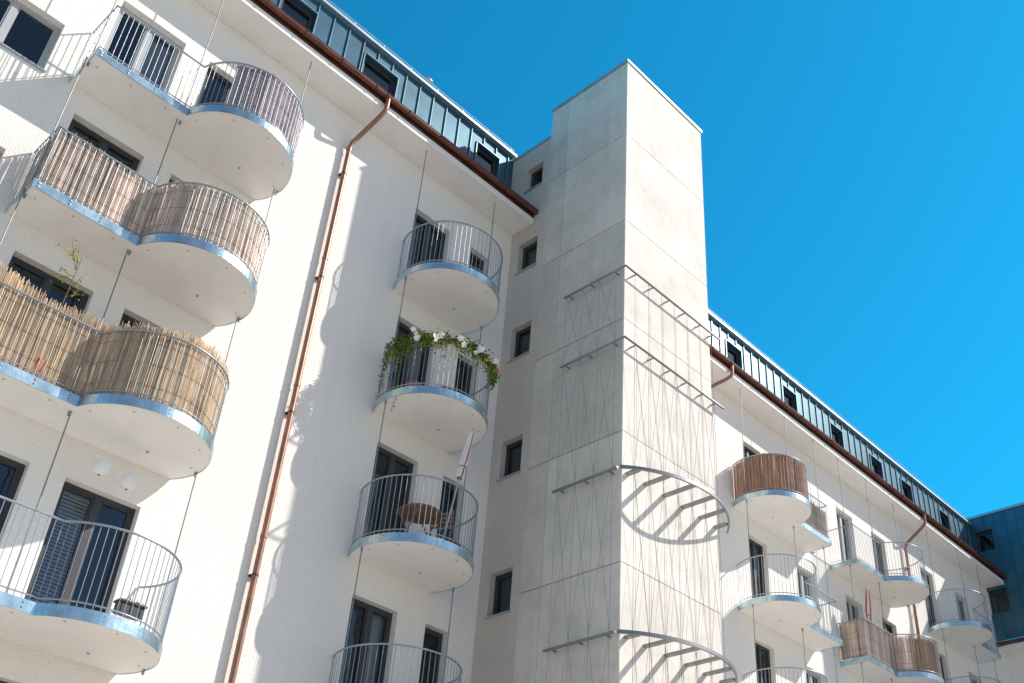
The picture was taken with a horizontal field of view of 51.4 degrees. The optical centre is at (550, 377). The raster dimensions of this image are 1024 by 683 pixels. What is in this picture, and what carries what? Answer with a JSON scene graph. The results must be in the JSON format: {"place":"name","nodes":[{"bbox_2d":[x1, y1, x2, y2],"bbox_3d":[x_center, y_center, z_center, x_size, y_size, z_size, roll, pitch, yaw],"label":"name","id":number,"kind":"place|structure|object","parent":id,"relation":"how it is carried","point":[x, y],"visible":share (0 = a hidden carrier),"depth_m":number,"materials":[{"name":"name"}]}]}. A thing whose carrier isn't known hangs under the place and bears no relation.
{"place":"outdoors","nodes":[
{"label":"outdoors","id":0,"kind":"place"},
{"bbox_2d":[327,0,1023,651],"label":"sky","id":1,"kind":"structure","parent":0,"point":[863,160],"materials":[{"name":"blue"}]},
{"bbox_2d":[965,502,1023,682],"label":"end wing","id":2,"kind":"structure","parent":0,"point":[997,536],"depth_m":40.42,"materials":[{"name":"blue metal"}]},
{"bbox_2d":[976,530,995,552],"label":"window","id":3,"kind":"structure","parent":2,"relation":"in","point":[985,540],"depth_m":42.08,"materials":[{"name":"black glass"}]},
{"bbox_2d":[988,589,1010,614],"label":"window","id":4,"kind":"structure","parent":2,"relation":"in","point":[1001,596],"depth_m":40.74,"materials":[{"name":"black glass"}]},
{"label":"ground","id":5,"kind":"structure","parent":0,"visible":0},
{"bbox_2d":[0,0,1009,682],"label":"apartment building","id":6,"kind":"structure","parent":5,"relation":"on","point":[306,586],"depth_m":19.47,"materials":[{"name":"paint"}]},
{"bbox_2d":[0,455,25,532],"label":"window","id":7,"kind":"structure","parent":6,"relation":"in","point":[11,471],"depth_m":14.61,"materials":[{"name":"black glass"}]},
{"bbox_2d":[0,0,60,72],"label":"window","id":8,"kind":"structure","parent":6,"relation":"in","point":[26,34],"depth_m":17.71,"materials":[{"name":"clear glass"}]},
{"bbox_2d":[0,256,88,384],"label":"window","id":9,"kind":"structure","parent":6,"relation":"in","point":[57,290],"depth_m":16.19,"materials":[{"name":"black glass"}]},
{"bbox_2d":[24,481,135,612],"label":"window","id":10,"kind":"structure","parent":6,"relation":"in","point":[74,502],"depth_m":15.18,"materials":[{"name":"black glass"}]},
{"bbox_2d":[55,119,139,211],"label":"window","id":11,"kind":"structure","parent":6,"relation":"in","point":[83,132],"depth_m":17.72,"materials":[{"name":"black glass"}]},
{"bbox_2d":[0,411,196,674],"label":"balcony","id":12,"kind":"structure","parent":6,"relation":"attached to","point":[115,644],"depth_m":13.36,"materials":[{"name":"concrete"}]},
{"bbox_2d":[112,598,147,620],"bbox_3d":[-5.354,2.903,13.522,0.180,0.268,0.380,-25,-44,36],"label":"planter box","id":13,"kind":"object","parent":12,"relation":"hanging from","point":[122,604],"visible":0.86,"depth_m":13.44,"materials":[{"name":"black plastic"}]},
{"bbox_2d":[0,188,237,479],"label":"balcony","id":14,"kind":"structure","parent":6,"relation":"attached to","point":[166,441],"depth_m":14.87,"materials":[{"name":"concrete"}]},
{"bbox_2d":[28,240,87,377],"bbox_3d":[-6.974,-0.886,15.004,0.649,2.332,0.693,-25,-44,36],"label":"potted shrub","id":15,"kind":"object","parent":14,"relation":"on","point":[41,366],"visible":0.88,"depth_m":15.33,"materials":[{"name":"green plant"}]},
{"bbox_2d":[91,435,111,475],"bbox_3d":[-6.258,1.070,14.928,0.254,0.660,0.258,-25,-44,36],"label":"paper lantern","id":16,"kind":"object","parent":14,"relation":"hanging from","point":[100,467],"visible":1,"depth_m":14.73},
{"bbox_2d":[0,261,228,436],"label":"reed screen","id":17,"kind":"object","parent":14,"relation":"attached to","point":[76,355],"visible":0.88,"depth_m":14.86,"materials":[{"name":"wicker"}]},
{"bbox_2d":[119,452,137,489],"bbox_3d":[-5.968,1.276,15.171,0.254,0.700,0.258,-25,-44,36],"label":"paper lantern","id":18,"kind":"object","parent":14,"relation":"hanging from","point":[128,481],"visible":1,"depth_m":14.96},
{"bbox_2d":[5,56,274,326],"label":"balcony","id":19,"kind":"structure","parent":6,"relation":"attached to","point":[212,284],"depth_m":16.40,"materials":[{"name":"concrete"}]},
{"bbox_2d":[18,128,266,283],"bbox_3d":[-6.155,-2.565,16.795,1.593,1.218,3.682,-25,-44,36],"label":"reed screen","id":20,"kind":"object","parent":19,"relation":"attached to","point":[82,175],"visible":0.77,"depth_m":16.44,"materials":[{"name":"wicker"}]},
{"bbox_2d":[98,313,181,393],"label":"window","id":21,"kind":"structure","parent":6,"relation":"in","point":[125,318],"depth_m":17.02,"materials":[{"name":"black glass"}]},
{"bbox_2d":[103,6,181,90],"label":"window","id":22,"kind":"structure","parent":6,"relation":"in","point":[124,18],"depth_m":19.36,"materials":[{"name":"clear glass"}]},
{"bbox_2d":[156,179,221,228],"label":"window","id":23,"kind":"structure","parent":6,"relation":"in","point":[170,180],"depth_m":18.65,"materials":[{"name":"black glass"}]},
{"bbox_2d":[69,0,311,200],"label":"balcony","id":24,"kind":"structure","parent":6,"relation":"attached to","point":[249,154],"depth_m":18.10,"materials":[{"name":"concrete"}]},
{"bbox_2d":[226,64,301,155],"bbox_3d":[-5.012,-4.472,19.036,0.897,1.136,2.020,2,-34,2],"label":"reed screen","id":25,"kind":"object","parent":24,"relation":"attached to","point":[259,87],"visible":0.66,"depth_m":18.44,"materials":[{"name":"wicker"}]},
{"bbox_2d":[195,67,231,106],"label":"window","id":26,"kind":"structure","parent":6,"relation":"in","point":[224,82],"depth_m":20.37,"materials":[{"name":"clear glass"}]},
{"bbox_2d":[280,0,313,30],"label":"window","id":27,"kind":"structure","parent":6,"relation":"in","point":[290,7],"depth_m":23.00,"materials":[{"name":"black glass"}]},
{"bbox_2d":[228,98,390,682],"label":"downpipe","id":28,"kind":"object","parent":6,"relation":"attached to","point":[254,576],"visible":1,"depth_m":18.23,"materials":[{"name":"orange metal"}]},
{"bbox_2d":[339,598,392,682],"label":"window","id":29,"kind":"structure","parent":6,"relation":"in","point":[369,623],"depth_m":18.38,"materials":[{"name":"black glass"}]},
{"bbox_2d":[362,58,394,94],"bbox_3d":[-4.261,-6.567,24.251,0.900,0.780,0.950,-25,-44,36],"label":"window","id":30,"kind":"structure","parent":6,"relation":"in","point":[369,69],"depth_m":24.34,"materials":[{"name":"black glass"}]},
{"bbox_2d":[363,446,413,536],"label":"window","id":31,"kind":"structure","parent":6,"relation":"in","point":[388,463],"depth_m":20.16,"materials":[{"name":"black glass"}]},
{"bbox_2d":[329,551,462,682],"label":"balcony","id":32,"kind":"structure","parent":6,"relation":"attached to","point":[408,646],"depth_m":16.72,"materials":[{"name":"metal"}]},
{"bbox_2d":[386,321,429,392],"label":"window","id":33,"kind":"structure","parent":6,"relation":"in","point":[402,329],"depth_m":21.67,"materials":[{"name":"black glass"}]},
{"bbox_2d":[348,404,478,592],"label":"balcony","id":34,"kind":"structure","parent":6,"relation":"attached to","point":[431,564],"depth_m":18.21,"materials":[{"name":"concrete"}]},
{"bbox_2d":[398,503,441,534],"bbox_3d":[-2.314,2.678,18.426,0.786,0.752,0.786,-25,-44,36],"label":"bistro table","id":35,"kind":"object","parent":34,"relation":"on","point":[421,511],"visible":0.81,"depth_m":18.57,"materials":[{"name":"brown wood"}]},
{"bbox_2d":[430,510,459,546],"bbox_3d":[-1.885,2.904,18.888,0.468,0.941,0.541,-8,-36,16],"label":"folding chair","id":36,"kind":"object","parent":34,"relation":"on","point":[442,522],"visible":0.21,"depth_m":18.84,"materials":[{"name":"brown wood"}]},
{"bbox_2d":[442,428,473,538],"bbox_3d":[-1.654,1.897,18.853,0.162,2.610,0.162,-25,-53,36],"label":"folded parasol","id":37,"kind":"object","parent":34,"relation":"on","point":[463,464],"visible":0.99,"depth_m":19.12,"materials":[{"name":"fabric"}]},
{"bbox_2d":[407,213,445,268],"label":"window","id":38,"kind":"structure","parent":6,"relation":"in","point":[419,220],"depth_m":23.54,"materials":[{"name":"black glass"}]},
{"bbox_2d":[419,627,442,682],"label":"window","id":39,"kind":"structure","parent":6,"relation":"in","point":[432,639],"depth_m":19.25,"materials":[{"name":"black glass"}]},
{"bbox_2d":[373,280,490,452],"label":"balcony","id":40,"kind":"structure","parent":6,"relation":"attached to","point":[446,420],"depth_m":19.82,"materials":[{"name":"metal"}]},
{"bbox_2d":[375,326,501,411],"bbox_3d":[-1.931,0.087,19.955,2.444,1.836,1.265,20,-38,-23],"label":"balcony plant","id":41,"kind":"object","parent":40,"relation":"on","point":[479,350],"visible":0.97,"depth_m":19.91,"materials":[{"name":"green plant"}]},
{"bbox_2d":[436,481,458,537],"bbox_3d":[-2.369,2.825,20.745,0.900,1.470,0.550,-25,-44,36],"label":"window","id":42,"kind":"structure","parent":6,"relation":"in","point":[447,487],"depth_m":20.97,"materials":[{"name":"black glass"}]},
{"bbox_2d":[394,151,502,333],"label":"balcony","id":43,"kind":"structure","parent":6,"relation":"attached to","point":[462,299],"depth_m":21.52,"materials":[{"name":"concrete"}]},
{"bbox_2d":[454,358,471,395],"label":"window","id":44,"kind":"structure","parent":6,"relation":"in","point":[461,362],"depth_m":22.65,"materials":[{"name":"black glass"}]},
{"bbox_2d":[469,253,483,273],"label":"window","id":45,"kind":"structure","parent":6,"relation":"in","point":[474,263],"depth_m":24.26,"materials":[{"name":"black glass"}]},
{"bbox_2d":[476,147,495,175],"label":"window","id":46,"kind":"structure","parent":6,"relation":"in","point":[482,158],"depth_m":26.34,"materials":[{"name":"black glass"}]},
{"bbox_2d":[711,365,733,388],"bbox_3d":[4.009,7.338,24.339,1.248,18.750,0.178,6,-34,-3],"label":"downpipe","id":47,"kind":"object","parent":6,"relation":"attached to","point":[730,376],"visible":0.14,"depth_m":29.34,"materials":[{"name":"orange metal"}]},
{"bbox_2d":[727,345,738,365],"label":"window","id":48,"kind":"structure","parent":6,"relation":"in","point":[732,354],"depth_m":32.53,"materials":[{"name":"black glass"}]},
{"bbox_2d":[743,446,755,478],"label":"window","id":49,"kind":"structure","parent":6,"relation":"in","point":[747,452],"depth_m":30.59,"materials":[{"name":"black glass"}]},
{"bbox_2d":[748,538,765,597],"bbox_3d":[5.121,5.502,28.588,0.908,2.220,0.900,-25,-44,36],"label":"window","id":50,"kind":"structure","parent":6,"relation":"in","point":[755,549],"depth_m":28.74,"materials":[{"name":"black glass"}]},
{"bbox_2d":[755,643,770,682],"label":"window","id":51,"kind":"structure","parent":6,"relation":"in","point":[762,655],"depth_m":27.26,"materials":[{"name":"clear glass"}]},
{"bbox_2d":[732,393,831,552],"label":"balcony","id":52,"kind":"structure","parent":6,"relation":"attached to","point":[784,515],"depth_m":28.74,"materials":[{"name":"concrete"}]},
{"bbox_2d":[733,453,807,499],"bbox_3d":[6.194,2.828,28.856,2.183,1.187,1.243,17,-36,-19],"label":"reed screen","id":53,"kind":"object","parent":52,"relation":"attached to","point":[747,472],"visible":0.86,"depth_m":28.41,"materials":[{"name":"wicker"}]},
{"bbox_2d":[805,500,827,537],"bbox_3d":[7.524,4.031,30.297,0.681,0.946,1.493,-4,-35,11],"label":"reed screen","id":54,"kind":"object","parent":52,"relation":"attached to","point":[816,519],"visible":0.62,"depth_m":30.18,"materials":[{"name":"wicker"}]},
{"bbox_2d":[783,389,793,408],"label":"window","id":55,"kind":"structure","parent":6,"relation":"in","point":[788,399],"depth_m":34.37,"materials":[{"name":"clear glass"}]},
{"bbox_2d":[737,502,842,651],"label":"balcony","id":56,"kind":"structure","parent":6,"relation":"attached to","point":[791,617],"depth_m":27.10,"materials":[{"name":"concrete"}]},
{"bbox_2d":[743,604,837,682],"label":"balcony","id":57,"kind":"structure","parent":6,"relation":"attached to","point":[804,669],"depth_m":25.45,"materials":[{"name":"metal"}]},
{"bbox_2d":[797,569,823,650],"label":"window","id":58,"kind":"structure","parent":6,"relation":"in","point":[801,579],"depth_m":30.42,"materials":[{"name":"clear glass"}]},
{"bbox_2d":[805,670,820,682],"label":"window","id":59,"kind":"structure","parent":6,"relation":"in","point":[811,680],"depth_m":28.88,"materials":[{"name":"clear glass"}]},
{"bbox_2d":[831,427,840,445],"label":"window","id":60,"kind":"structure","parent":6,"relation":"in","point":[835,435],"depth_m":36.05,"materials":[{"name":"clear glass"}]},
{"bbox_2d":[836,511,851,560],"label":"window","id":61,"kind":"structure","parent":6,"relation":"in","point":[840,518],"depth_m":33.44,"materials":[{"name":"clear glass"}]},
{"bbox_2d":[846,599,861,657],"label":"window","id":62,"kind":"structure","parent":6,"relation":"in","point":[850,605],"depth_m":31.98,"materials":[{"name":"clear glass"}]},
{"bbox_2d":[871,459,879,475],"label":"window","id":63,"kind":"structure","parent":6,"relation":"in","point":[875,467],"depth_m":37.65,"materials":[{"name":"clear glass"}]},
{"bbox_2d":[871,536,884,575],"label":"window","id":64,"kind":"structure","parent":6,"relation":"in","point":[877,543],"depth_m":34.77,"materials":[{"name":"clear glass"}]},
{"bbox_2d":[828,459,929,607],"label":"balcony","id":65,"kind":"structure","parent":6,"relation":"attached to","point":[896,591],"depth_m":32.14,"materials":[{"name":"concrete"}]},
{"bbox_2d":[882,621,897,671],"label":"window","id":66,"kind":"structure","parent":6,"relation":"in","point":[888,628],"depth_m":33.35,"materials":[{"name":"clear glass"}]},
{"bbox_2d":[837,568,944,682],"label":"balcony","id":67,"kind":"structure","parent":6,"relation":"attached to","point":[874,670],"depth_m":30.27,"materials":[{"name":"metal"}]},
{"bbox_2d":[865,587,873,624],"bbox_3d":[9.192,7.105,30.606,0.236,2.358,0.228,-11,-37,20],"label":"folded parasol","id":68,"kind":"object","parent":67,"relation":"on","point":[868,609],"visible":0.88,"depth_m":30.83,"materials":[{"name":"fabric"}]},
{"bbox_2d":[838,619,915,670],"bbox_3d":[9.405,7.574,30.321,2.284,1.162,0.736,15,-36,-16],"label":"reed screen","id":69,"kind":"object","parent":67,"relation":"attached to","point":[850,636],"visible":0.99,"depth_m":30.27,"materials":[{"name":"wicker"}]},
{"bbox_2d":[899,635,940,676],"bbox_3d":[10.977,8.458,31.442,0.938,1.113,2.041,0,-34,5],"label":"reed screen","id":70,"kind":"object","parent":67,"relation":"attached to","point":[921,665],"visible":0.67,"depth_m":30.71,"materials":[{"name":"wicker"}]},
{"bbox_2d":[901,483,909,499],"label":"window","id":71,"kind":"structure","parent":6,"relation":"in","point":[905,489],"depth_m":38.94,"materials":[{"name":"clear glass"}]},
{"bbox_2d":[904,514,925,639],"bbox_3d":[11.893,12.477,31.220,0.930,18.750,0.156,-8,-36,17],"label":"downpipe","id":72,"kind":"object","parent":6,"relation":"attached to","point":[911,538],"visible":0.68,"depth_m":35.65,"materials":[{"name":"orange metal"}]},
{"bbox_2d":[921,571,935,626],"bbox_3d":[12.509,7.793,36.541,0.908,2.220,0.900,-25,-44,36],"label":"window","id":73,"kind":"structure","parent":6,"relation":"in","point":[929,602],"depth_m":36.43,"materials":[{"name":"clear glass"}]},
{"bbox_2d":[939,656,944,681],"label":"window","id":74,"kind":"structure","parent":6,"relation":"in","point":[939,656],"depth_m":35.27,"materials":[{"name":"black glass"}]},
{"bbox_2d":[940,514,947,528],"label":"window","id":75,"kind":"structure","parent":6,"relation":"in","point":[943,520],"depth_m":40.69,"materials":[{"name":"black glass"}]},
{"bbox_2d":[955,595,966,620],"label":"window","id":76,"kind":"structure","parent":6,"relation":"in","point":[958,601],"depth_m":38.43,"materials":[{"name":"grey glass"}]},
{"bbox_2d":[925,531,1001,662],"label":"balcony","id":77,"kind":"structure","parent":6,"relation":"attached to","point":[965,638],"depth_m":35.35,"materials":[{"name":"metal"}]},
{"bbox_2d":[942,630,1000,682],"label":"balcony","id":78,"kind":"structure","parent":6,"relation":"attached to","point":[979,676],"depth_m":33.77,"materials":[{"name":"metal"}]},
{"bbox_2d":[969,675,977,682],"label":"window","id":79,"kind":"structure","parent":6,"relation":"in","point":[975,680],"depth_m":36.94,"materials":[{"name":"grey glass"}]},
{"bbox_2d":[470,59,722,682],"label":"lift tower","id":80,"kind":"structure","parent":5,"relation":"on","point":[607,177],"depth_m":21.04,"materials":[{"name":"grey paint"}]},
{"bbox_2d":[483,571,520,619],"bbox_3d":[-0.620,4.221,20.102,0.660,0.905,1.090,-25,-44,36],"label":"window","id":81,"kind":"structure","parent":80,"relation":"in","point":[503,583],"depth_m":20.20,"materials":[{"name":"black glass"}]},
{"bbox_2d":[496,439,526,491],"bbox_3d":[-0.476,1.823,21.727,0.660,0.905,1.090,-25,-44,36],"label":"window","id":82,"kind":"structure","parent":80,"relation":"in","point":[513,452],"depth_m":21.83,"materials":[{"name":"black glass"}]},
{"bbox_2d":[506,326,537,363],"bbox_3d":[-0.332,-0.574,23.353,0.660,0.905,1.090,-25,-44,36],"label":"window","id":83,"kind":"structure","parent":80,"relation":"in","point":[522,344],"depth_m":23.45,"materials":[{"name":"black glass"}]},
{"bbox_2d":[514,241,543,278],"bbox_3d":[-0.210,-2.608,24.732,0.660,0.905,1.090,-25,-44,36],"label":"window","id":84,"kind":"structure","parent":80,"relation":"in","point":[529,253],"depth_m":24.83,"materials":[{"name":"black glass"}]},
{"bbox_2d":[524,167,548,193],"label":"window","id":85,"kind":"structure","parent":80,"relation":"in","point":[536,179],"depth_m":26.09,"materials":[{"name":"black glass"}]},
{"bbox_2d":[543,264,737,682],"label":"wire trellis","id":86,"kind":"object","parent":80,"relation":"attached to","point":[633,634],"visible":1,"depth_m":19.29,"materials":[{"name":"metal"}]}
]}

